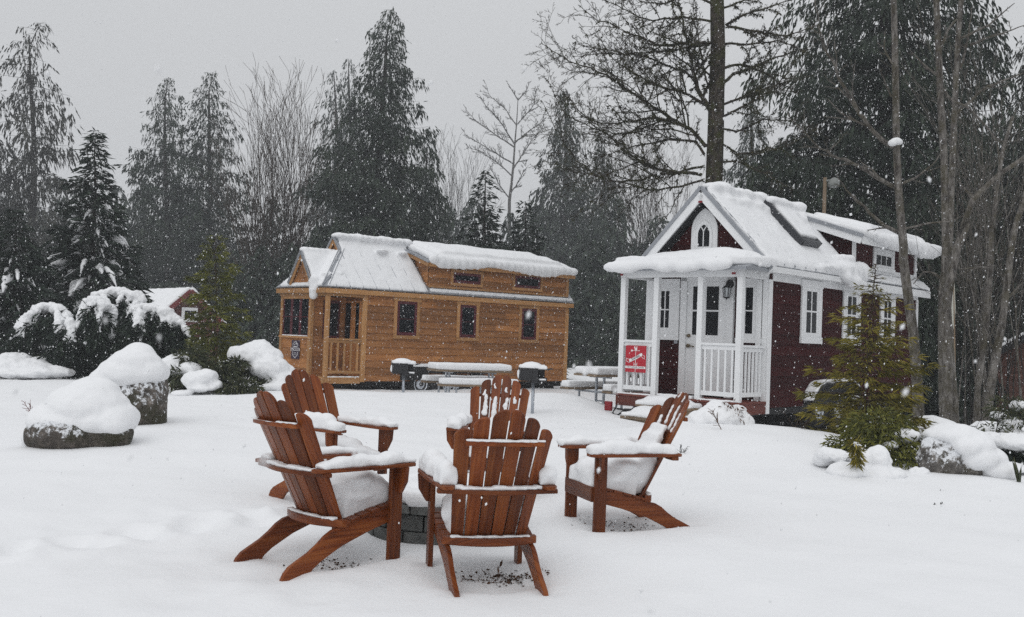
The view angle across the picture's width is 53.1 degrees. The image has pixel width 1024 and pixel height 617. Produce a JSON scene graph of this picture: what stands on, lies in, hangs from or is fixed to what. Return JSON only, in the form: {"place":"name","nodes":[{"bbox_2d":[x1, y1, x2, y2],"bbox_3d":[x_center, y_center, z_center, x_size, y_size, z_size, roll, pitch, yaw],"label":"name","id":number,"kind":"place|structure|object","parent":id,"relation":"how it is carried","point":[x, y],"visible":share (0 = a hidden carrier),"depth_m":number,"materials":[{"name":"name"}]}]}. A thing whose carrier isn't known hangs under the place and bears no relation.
{"place":"outdoors","nodes":[
{"label":"outdoors","id":0,"kind":"place"},
{"bbox_2d":[0,359,1023,616],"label":"ground","id":1,"kind":"structure","parent":0,"point":[78,531],"depth_m":6.96,"materials":[{"name":"white snow"}]},
{"bbox_2d":[0,83,68,289],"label":"cedar tree","id":2,"kind":"object","parent":1,"relation":"on","point":[3,156],"visible":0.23,"depth_m":67.92,"materials":[{"name":"green plant"}]},
{"bbox_2d":[0,352,75,379],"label":"snowy shrub","id":3,"kind":"object","parent":1,"relation":"on","point":[11,363],"visible":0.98,"depth_m":23.02,"materials":[{"name":"snow"}]},
{"bbox_2d":[0,205,88,378],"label":"spruce tree","id":4,"kind":"object","parent":1,"relation":"on","point":[11,276],"visible":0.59,"depth_m":26.78,"materials":[{"name":"green plant"}]},
{"bbox_2d":[0,302,95,379],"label":"snowy shrub","id":5,"kind":"object","parent":1,"relation":"on","point":[35,322],"visible":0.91,"depth_m":23.85,"materials":[{"name":"white"}]},
{"bbox_2d":[0,22,107,288],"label":"cedar tree","id":6,"kind":"object","parent":1,"relation":"on","point":[34,197],"visible":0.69,"depth_m":67.84,"materials":[{"name":"green plant"}]},
{"bbox_2d":[6,127,154,375],"bbox_3d":[-11.866,-0.841,28.870,5.886,8.574,6.054,2,-1,0],"label":"spruce tree","id":7,"kind":"object","parent":1,"relation":"on","point":[110,257],"visible":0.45,"depth_m":28.69,"materials":[{"name":"green plant"}]},
{"bbox_2d":[21,376,140,448],"bbox_3d":[-4.593,1.160,10.888,1.192,0.877,0.914,2,-1,0],"label":"boulder","id":8,"kind":"object","parent":1,"relation":"on","point":[107,409],"visible":0.93,"depth_m":10.61,"materials":[{"name":"white"}]},
{"bbox_2d":[63,286,151,376],"bbox_3d":[-9.484,0.632,23.916,2.607,2.346,2.646,2,-1,0],"label":"snowy shrub","id":9,"kind":"object","parent":1,"relation":"on","point":[100,342],"visible":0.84,"depth_m":23.22,"materials":[{"name":"white"}]},
{"bbox_2d":[89,342,169,424],"bbox_3d":[-4.999,1.146,13.293,1.080,1.426,0.946,2,-1,0],"label":"boulder","id":10,"kind":"object","parent":1,"relation":"on","point":[143,393],"visible":0.53,"depth_m":12.99,"materials":[{"name":"white"}]},
{"bbox_2d":[118,303,194,358],"bbox_3d":[-8.300,0.790,23.147,3.149,1.896,1.819,1,-2,26],"label":"snowy shrub","id":11,"kind":"object","parent":1,"relation":"on","point":[145,329],"visible":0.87,"depth_m":22.71,"materials":[{"name":"white"}]},
{"bbox_2d":[117,77,237,295],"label":"cedar tree","id":12,"kind":"object","parent":1,"relation":"on","point":[169,250],"visible":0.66,"depth_m":75.45,"materials":[{"name":"green plant"}]},
{"bbox_2d":[143,287,226,360],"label":"tiny house","id":13,"kind":"structure","parent":1,"relation":"on","point":[169,297],"depth_m":38.08,"materials":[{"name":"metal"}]},
{"bbox_2d":[181,307,197,321],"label":"window","id":14,"kind":"structure","parent":13,"relation":"in","point":[186,309],"depth_m":37.97,"materials":[{"name":"white paint"}]},
{"bbox_2d":[133,71,277,303],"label":"cedar tree","id":15,"kind":"object","parent":1,"relation":"on","point":[214,223],"visible":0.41,"depth_m":78.90,"materials":[{"name":"green plant"}]},
{"bbox_2d":[162,342,266,395],"bbox_3d":[-5.742,1.236,19.614,2.235,1.167,1.373,2,-1,8],"label":"snowy shrub","id":16,"kind":"object","parent":1,"relation":"on","point":[183,382],"visible":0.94,"depth_m":19.41,"materials":[{"name":"green plant"}]},
{"bbox_2d":[178,234,254,371],"bbox_3d":[-6.307,0.111,21.515,1.879,3.350,1.946,2,-1,0],"label":"hemlock sapling","id":17,"kind":"object","parent":1,"relation":"on","point":[214,337],"visible":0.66,"depth_m":21.42,"materials":[{"name":"green plant"}]},
{"bbox_2d":[216,339,294,392],"bbox_3d":[-5.152,1.228,20.310,1.806,1.251,1.639,2,-1,0],"label":"snowy shrub","id":18,"kind":"object","parent":1,"relation":"on","point":[258,354],"visible":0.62,"depth_m":20.12,"materials":[{"name":"white snow"}]},
{"bbox_2d":[196,55,352,312],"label":"bare thicket","id":19,"kind":"object","parent":1,"relation":"on","point":[285,214],"visible":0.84,"depth_m":57.37,"materials":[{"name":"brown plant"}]},
{"bbox_2d":[280,69,360,244],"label":"cedar tree","id":20,"kind":"object","parent":1,"relation":"on","point":[339,102],"visible":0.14,"depth_m":112.38,"materials":[{"name":"green plant"}]},
{"bbox_2d":[234,391,416,580],"bbox_3d":[-1.135,1.048,6.156,0.710,1.120,0.921,1,-2,43],"label":"garden chair","id":21,"kind":"object","parent":1,"relation":"on","point":[345,494],"visible":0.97,"depth_m":6.02,"materials":[{"name":"brown wood"}]},
{"bbox_2d":[269,369,398,498],"bbox_3d":[-1.484,1.077,8.364,0.926,1.120,0.713,1,-2,40],"label":"garden chair","id":22,"kind":"object","parent":1,"relation":"on","point":[308,399],"visible":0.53,"depth_m":8.40,"materials":[{"name":"brown wood"}]},
{"bbox_2d":[318,59,368,227],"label":"cedar tree","id":23,"kind":"object","parent":1,"relation":"on","point":[349,81],"visible":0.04,"depth_m":119.34,"materials":[{"name":"green plant"}]},
{"bbox_2d":[262,6,453,347],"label":"cedar tree","id":24,"kind":"object","parent":1,"relation":"on","point":[377,126],"visible":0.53,"depth_m":52.25,"materials":[{"name":"green plant"}]},
{"bbox_2d":[390,358,418,391],"bbox_3d":[-2.136,1.407,20.367,0.588,0.839,0.357,3,-1,-14],"label":"barbecue grill","id":25,"kind":"object","parent":1,"relation":"on","point":[404,367],"visible":0.98,"depth_m":20.22,"materials":[{"name":"black metal"}]},
{"bbox_2d":[276,232,577,389],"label":"tiny house","id":26,"kind":"structure","parent":1,"relation":"on","point":[442,296],"depth_m":28.30,"materials":[{"name":"brown wood"}]},
{"bbox_2d":[291,340,299,358],"bbox_3d":[-5.797,1.096,27.401,0.017,0.500,0.493,3,-2,-40],"label":"house sign","id":27,"kind":"object","parent":26,"relation":"attached to","point":[295,348],"visible":1,"depth_m":27.39,"materials":[{"name":"metal"}]},
{"bbox_2d":[343,301,361,375],"bbox_3d":[-4.257,0.790,27.262,0.048,2.000,0.740,3,-2,-40],"label":"door","id":28,"kind":"structure","parent":26,"relation":"in","point":[352,311],"depth_m":27.22,"materials":[{"name":"brown wood"}]},
{"bbox_2d":[392,297,421,338],"bbox_3d":[-2.851,0.267,27.840,0.910,1.120,0.050,3,-2,-40],"label":"window","id":29,"kind":"structure","parent":26,"relation":"in","point":[406,318],"depth_m":27.84,"materials":[{"name":"brown wood"}]},
{"bbox_2d":[455,301,480,340],"bbox_3d":[-1.254,0.361,29.195,0.850,1.120,0.050,3,-2,-40],"label":"window","id":30,"kind":"structure","parent":26,"relation":"in","point":[464,318],"depth_m":29.20,"materials":[{"name":"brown wood"}]},
{"bbox_2d":[518,305,540,342],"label":"window","id":31,"kind":"structure","parent":26,"relation":"in","point":[529,328],"depth_m":30.70,"materials":[{"name":"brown wood"}]},
{"bbox_2d":[402,144,458,243],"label":"cedar tree","id":32,"kind":"object","parent":1,"relation":"on","point":[445,216],"visible":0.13,"depth_m":62.39,"materials":[{"name":"green plant"}]},
{"bbox_2d":[368,472,513,544],"bbox_3d":[-0.505,1.432,7.117,1.094,0.511,1.072,2,-1,0],"label":"fire pit","id":33,"kind":"object","parent":1,"relation":"on","point":[414,516],"visible":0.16,"depth_m":6.64,"materials":[{"name":"stone blocks"},{"name":"snow"}]},
{"bbox_2d":[410,127,505,243],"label":"bare thicket","id":34,"kind":"object","parent":1,"relation":"on","point":[451,187],"visible":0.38,"depth_m":125.63,"materials":[{"name":"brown plant"}]},
{"bbox_2d":[421,362,518,392],"bbox_3d":[-0.985,1.732,23.562,1.850,0.956,1.636,3,-2,-21],"label":"picnic table","id":35,"kind":"object","parent":1,"relation":"on","point":[449,380],"visible":0.88,"depth_m":23.19,"materials":[{"name":"white"}]},
{"bbox_2d":[283,514,674,586],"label":"leaf litter","id":36,"kind":"object","parent":1,"relation":"on","point":[499,576],"visible":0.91,"depth_m":5.87,"materials":[{"name":"brown plant"}]},
{"bbox_2d":[453,170,513,250],"bbox_3d":[-0.930,-1.050,37.133,4.520,7.906,4.257,4,-2,-43],"label":"spruce tree","id":37,"kind":"object","parent":1,"relation":"on","point":[485,214],"visible":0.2,"depth_m":37.02,"materials":[{"name":"green plant"}]},
{"bbox_2d":[418,409,557,596],"bbox_3d":[-0.134,1.096,5.797,0.717,1.120,0.928,2,-1,-14],"label":"garden chair","id":38,"kind":"object","parent":1,"relation":"on","point":[501,518],"visible":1,"depth_m":5.59,"materials":[{"name":"brown wood"}]},
{"bbox_2d":[446,375,529,472],"bbox_3d":[-0.168,1.158,8.985,0.718,1.120,0.928,2,-1,7],"label":"garden chair","id":39,"kind":"object","parent":1,"relation":"on","point":[455,423],"visible":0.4,"depth_m":9.27,"materials":[{"name":"brown wood"}]},
{"bbox_2d":[482,560,502,576],"bbox_3d":[-0.115,1.495,5.897,0.122,0.093,0.045,2,-1,0],"label":"dead leaf","id":40,"kind":"object","parent":1,"relation":"on","point":[498,567],"visible":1,"depth_m":5.90,"materials":[{"name":"brown plant"}]},
{"bbox_2d":[461,79,549,237],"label":"bare tree","id":41,"kind":"object","parent":1,"relation":"on","point":[513,163],"visible":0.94,"depth_m":135.16,"materials":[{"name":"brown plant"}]},
{"bbox_2d":[0,141,1023,395],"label":"forest","id":42,"kind":"object","parent":1,"relation":"on","point":[594,281],"visible":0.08,"depth_m":64.07,"materials":[{"name":"green plant"}]},
{"bbox_2d":[517,362,551,413],"bbox_3d":[0.365,1.347,16.967,0.592,0.934,0.358,2,-1,-6],"label":"barbecue grill","id":43,"kind":"object","parent":1,"relation":"on","point":[530,371],"visible":0.99,"depth_m":16.83,"materials":[{"name":"black metal"}]},
{"bbox_2d":[502,200,581,379],"bbox_3d":[0.703,-0.472,39.116,5.262,7.279,4.965,2,-1,0],"label":"spruce tree","id":44,"kind":"object","parent":1,"relation":"on","point":[532,233],"visible":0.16,"depth_m":38.98,"materials":[{"name":"green plant"}]},
{"bbox_2d":[513,91,614,304],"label":"cedar tree","id":45,"kind":"object","parent":1,"relation":"on","point":[558,249],"visible":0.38,"depth_m":104.09,"materials":[{"name":"green plant"}]},
{"bbox_2d":[559,135,639,282],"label":"cedar tree","id":46,"kind":"object","parent":1,"relation":"on","point":[603,192],"visible":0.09,"depth_m":108.13,"materials":[{"name":"green plant"}]},
{"bbox_2d":[560,366,642,410],"bbox_3d":[2.219,1.679,21.116,1.850,0.958,1.642,3,-2,-34],"label":"picnic table","id":47,"kind":"object","parent":1,"relation":"on","point":[604,385],"visible":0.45,"depth_m":20.80,"materials":[{"name":"white"}]},
{"bbox_2d":[557,392,689,532],"bbox_3d":[0.866,1.178,7.639,0.926,1.122,0.712,3,-2,-18],"label":"garden chair","id":48,"kind":"object","parent":1,"relation":"on","point":[627,465],"visible":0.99,"depth_m":7.43,"materials":[{"name":"brown wood"}]},
{"bbox_2d":[576,91,706,256],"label":"bare thicket","id":49,"kind":"object","parent":1,"relation":"on","point":[641,227],"visible":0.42,"depth_m":94.44,"materials":[{"name":"grey plant"}]},
{"bbox_2d":[620,395,701,422],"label":"porch steps","id":50,"kind":"structure","parent":1,"relation":"on","point":[641,411],"depth_m":17.07,"materials":[{"name":"white"}]},
{"bbox_2d":[521,0,834,223],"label":"bare tree","id":51,"kind":"object","parent":1,"relation":"on","point":[715,145],"visible":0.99,"depth_m":25.96,"materials":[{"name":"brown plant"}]},
{"bbox_2d":[707,408,721,429],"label":"seed stalk","id":52,"kind":"object","parent":1,"relation":"on","point":[715,417],"visible":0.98,"depth_m":12.38,"materials":[{"name":"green plant"}]},
{"bbox_2d":[682,398,754,424],"bbox_3d":[2.651,1.379,13.161,0.918,0.504,0.610,2,-1,0],"label":"snowy shrub","id":53,"kind":"object","parent":1,"relation":"on","point":[736,414],"visible":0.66,"depth_m":13.01,"materials":[{"name":"white snow"}]},
{"bbox_2d":[723,98,775,191],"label":"cedar tree","id":54,"kind":"object","parent":1,"relation":"on","point":[739,173],"visible":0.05,"depth_m":95.42,"materials":[{"name":"green plant"}]},
{"bbox_2d":[604,181,941,428],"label":"tiny house","id":55,"kind":"structure","parent":1,"relation":"on","point":[726,279],"depth_m":18.22,"materials":[{"name":"red"}]},
{"bbox_2d":[625,345,646,372],"bbox_3d":[2.174,0.886,18.009,0.430,0.470,0.020,1,-2,41],"label":"house sign","id":56,"kind":"object","parent":55,"relation":"attached to","point":[635,360],"visible":0.99,"depth_m":18.00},
{"bbox_2d":[648,279,680,339],"bbox_3d":[2.784,0.015,18.681,0.649,1.110,0.050,1,-2,41],"label":"window","id":57,"kind":"structure","parent":55,"relation":"in","point":[670,307],"depth_m":18.60,"materials":[{"name":"white paint"}]},
{"bbox_2d":[691,208,717,248],"bbox_3d":[3.416,-1.367,18.201,0.530,0.834,0.058,1,-2,41],"label":"gable window","id":58,"kind":"structure","parent":55,"relation":"in","point":[699,233],"depth_m":18.18,"materials":[{"name":"white paint"}]},
{"bbox_2d":[677,277,735,397],"bbox_3d":[3.416,0.479,18.075,1.070,2.140,0.096,1,-2,41],"label":"door","id":59,"kind":"structure","parent":55,"relation":"in","point":[723,309],"depth_m":18.06,"materials":[{"name":"white paint"}]},
{"bbox_2d":[744,278,760,342],"bbox_3d":[4.060,0.034,17.553,0.484,1.110,0.050,1,-2,41],"label":"window","id":60,"kind":"structure","parent":55,"relation":"in","point":[750,287],"depth_m":17.54,"materials":[{"name":"white paint"}]},
{"bbox_2d":[799,279,823,343],"bbox_3d":[5.421,0.065,18.514,0.050,1.140,0.880,1,-2,41],"label":"window","id":61,"kind":"structure","parent":55,"relation":"in","point":[810,332],"depth_m":18.50,"materials":[{"name":"white paint"}]},
{"bbox_2d":[841,285,861,345],"bbox_3d":[6.584,0.142,19.835,0.050,1.140,0.860,1,-2,41],"label":"window","id":62,"kind":"structure","parent":55,"relation":"in","point":[852,299],"depth_m":19.77,"materials":[{"name":"white paint"}]},
{"bbox_2d":[878,292,896,344],"bbox_3d":[7.767,0.220,21.175,0.050,1.140,0.840,1,-2,41],"label":"window","id":63,"kind":"structure","parent":55,"relation":"in","point":[886,316],"depth_m":21.18,"materials":[{"name":"white paint"}]},
{"bbox_2d":[779,404,816,427],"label":"bare twigs","id":64,"kind":"object","parent":1,"relation":"on","point":[797,417],"visible":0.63,"depth_m":13.20,"materials":[{"name":"brown plant"}]},
{"bbox_2d":[822,177,839,212],"bbox_3d":[7.712,-0.289,24.991,0.327,5.860,0.278,3,-2,-26],"label":"lamp pole","id":65,"kind":"object","parent":1,"relation":"on","point":[832,181],"visible":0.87,"depth_m":25.04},
{"bbox_2d":[844,434,868,470],"bbox_3d":[3.353,1.405,9.976,0.243,0.397,0.258,1,-2,33],"label":"snowy shrub","id":66,"kind":"object","parent":1,"relation":"on","point":[855,451],"visible":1,"depth_m":9.95,"materials":[{"name":"green plant"}]},
{"bbox_2d":[792,264,946,440],"bbox_3d":[4.354,0.597,12.773,1.924,2.311,1.806,2,-1,0],"label":"hemlock sapling","id":67,"kind":"object","parent":1,"relation":"on","point":[887,349],"visible":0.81,"depth_m":12.62,"materials":[{"name":"green plant"}]},
{"bbox_2d":[812,405,929,478],"bbox_3d":[3.786,1.454,10.701,1.352,0.903,1.484,2,-1,0],"label":"snowy shrub","id":68,"kind":"object","parent":1,"relation":"on","point":[885,450],"visible":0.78,"depth_m":10.70,"materials":[{"name":"green plant"}]},
{"bbox_2d":[735,0,1023,408],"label":"cedar tree","id":69,"kind":"object","parent":1,"relation":"on","point":[862,139],"visible":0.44,"depth_m":32.62,"materials":[{"name":"green plant"}]},
{"bbox_2d":[783,0,975,416],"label":"alder tree","id":70,"kind":"object","parent":1,"relation":"on","point":[895,142],"visible":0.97,"depth_m":15.17,"materials":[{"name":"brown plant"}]},
{"bbox_2d":[912,415,955,443],"bbox_3d":[5.383,1.682,13.161,0.782,0.624,0.688,2,-1,0],"label":"boulder","id":71,"kind":"object","parent":1,"relation":"on","point":[935,419],"visible":0.12,"depth_m":12.98,"materials":[{"name":"white"}]},
{"bbox_2d":[866,194,1004,424],"bbox_3d":[10.759,0.330,26.921,4.076,6.724,4.139,1,-2,42],"label":"cedar tree","id":72,"kind":"object","parent":1,"relation":"on","point":[928,333],"visible":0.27,"depth_m":26.39,"materials":[{"name":"green plant"}]},
{"bbox_2d":[879,0,1023,420],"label":"bare thicket","id":73,"kind":"object","parent":1,"relation":"on","point":[984,205],"visible":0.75,"depth_m":18.85,"materials":[{"name":"grey plant"}]},
{"bbox_2d":[951,284,955,365],"bbox_3d":[6.705,0.769,15.592,0.161,3.150,0.032,2,-1,0],"label":"trunk","id":74,"kind":"object","parent":1,"relation":"on","point":[953,307],"visible":0.37,"depth_m":15.60,"materials":[{"name":"wood"}]},
{"bbox_2d":[935,104,986,184],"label":"cedar tree","id":75,"kind":"object","parent":1,"relation":"on","point":[969,122],"depth_m":41.96,"materials":[{"name":"green plant"}]},
{"bbox_2d":[907,0,1018,422],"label":"alder tree","id":76,"kind":"object","parent":1,"relation":"on","point":[945,227],"visible":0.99,"depth_m":15.03,"materials":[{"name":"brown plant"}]},
{"bbox_2d":[914,422,1015,479],"bbox_3d":[4.659,1.511,10.569,0.988,0.648,0.681,2,-1,0],"label":"boulder","id":77,"kind":"object","parent":1,"relation":"on","point":[944,445],"visible":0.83,"depth_m":10.35,"materials":[{"name":"white"}]},
{"bbox_2d":[909,139,1023,425],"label":"bare thicket","id":78,"kind":"object","parent":1,"relation":"on","point":[1006,330],"visible":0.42,"depth_m":23.80,"materials":[{"name":"grey plant"}]},
{"bbox_2d":[926,111,1023,423],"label":"bare thicket","id":79,"kind":"object","parent":1,"relation":"on","point":[964,308],"visible":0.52,"depth_m":22.30,"materials":[{"name":"grey plant"}]},
{"bbox_2d":[938,0,1023,416],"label":"alder tree","id":80,"kind":"object","parent":1,"relation":"on","point":[958,65],"visible":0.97,"depth_m":16.24,"materials":[{"name":"grey plant"}]},
{"bbox_2d":[940,130,1023,420],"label":"alder tree","id":81,"kind":"object","parent":1,"relation":"on","point":[947,382],"visible":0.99,"depth_m":14.77,"materials":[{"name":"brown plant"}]},
{"bbox_2d":[959,116,1013,422],"bbox_3d":[7.631,-0.332,16.419,0.806,5.608,0.469,2,-1,0],"label":"alder tree","id":82,"kind":"object","parent":1,"relation":"on","point":[982,348],"visible":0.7,"depth_m":16.48,"materials":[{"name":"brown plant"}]},
{"bbox_2d":[959,36,1023,368],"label":"cedar tree","id":83,"kind":"object","parent":1,"relation":"on","point":[1018,56],"visible":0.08,"depth_m":36.15,"materials":[{"name":"green plant"}]},
{"bbox_2d":[976,409,1006,432],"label":"bare twigs","id":84,"kind":"object","parent":1,"relation":"on","point":[997,420],"visible":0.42,"depth_m":12.61,"materials":[{"name":"brown plant"}]},
{"bbox_2d":[965,190,1023,420],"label":"alder tree","id":85,"kind":"object","parent":1,"relation":"on","point":[993,367],"visible":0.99,"depth_m":15.77,"materials":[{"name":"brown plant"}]},
{"bbox_2d":[969,393,1023,433],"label":"snowy shrub","id":86,"kind":"object","parent":1,"relation":"on","point":[1013,421],"visible":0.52,"depth_m":13.72,"materials":[{"name":"white snow"}]},
{"bbox_2d":[985,333,1023,412],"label":"tiny house","id":87,"kind":"structure","parent":1,"relation":"on","point":[1004,374],"depth_m":26.68,"materials":[{"name":"brown wood"}]},
{"bbox_2d":[985,431,1023,472],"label":"snowy shrub","id":88,"kind":"object","parent":1,"relation":"on","point":[1012,443],"visible":0.45,"depth_m":11.01,"materials":[{"name":"white snow"}]},
{"bbox_2d":[1012,459,1021,481],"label":"yucca","id":89,"kind":"object","parent":1,"relation":"on","point":[1017,475],"visible":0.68,"depth_m":10.15,"materials":[{"name":"green plant"}]},
{"bbox_2d":[0,0,1023,616],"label":"falling snow","id":90,"kind":"structure","parent":0,"point":[968,452],"depth_m":14.62,"materials":[{"name":"white snow"}]},
{"bbox_2d":[0,0,1023,256],"label":"sky","id":91,"kind":"structure","parent":0,"point":[447,50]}
]}

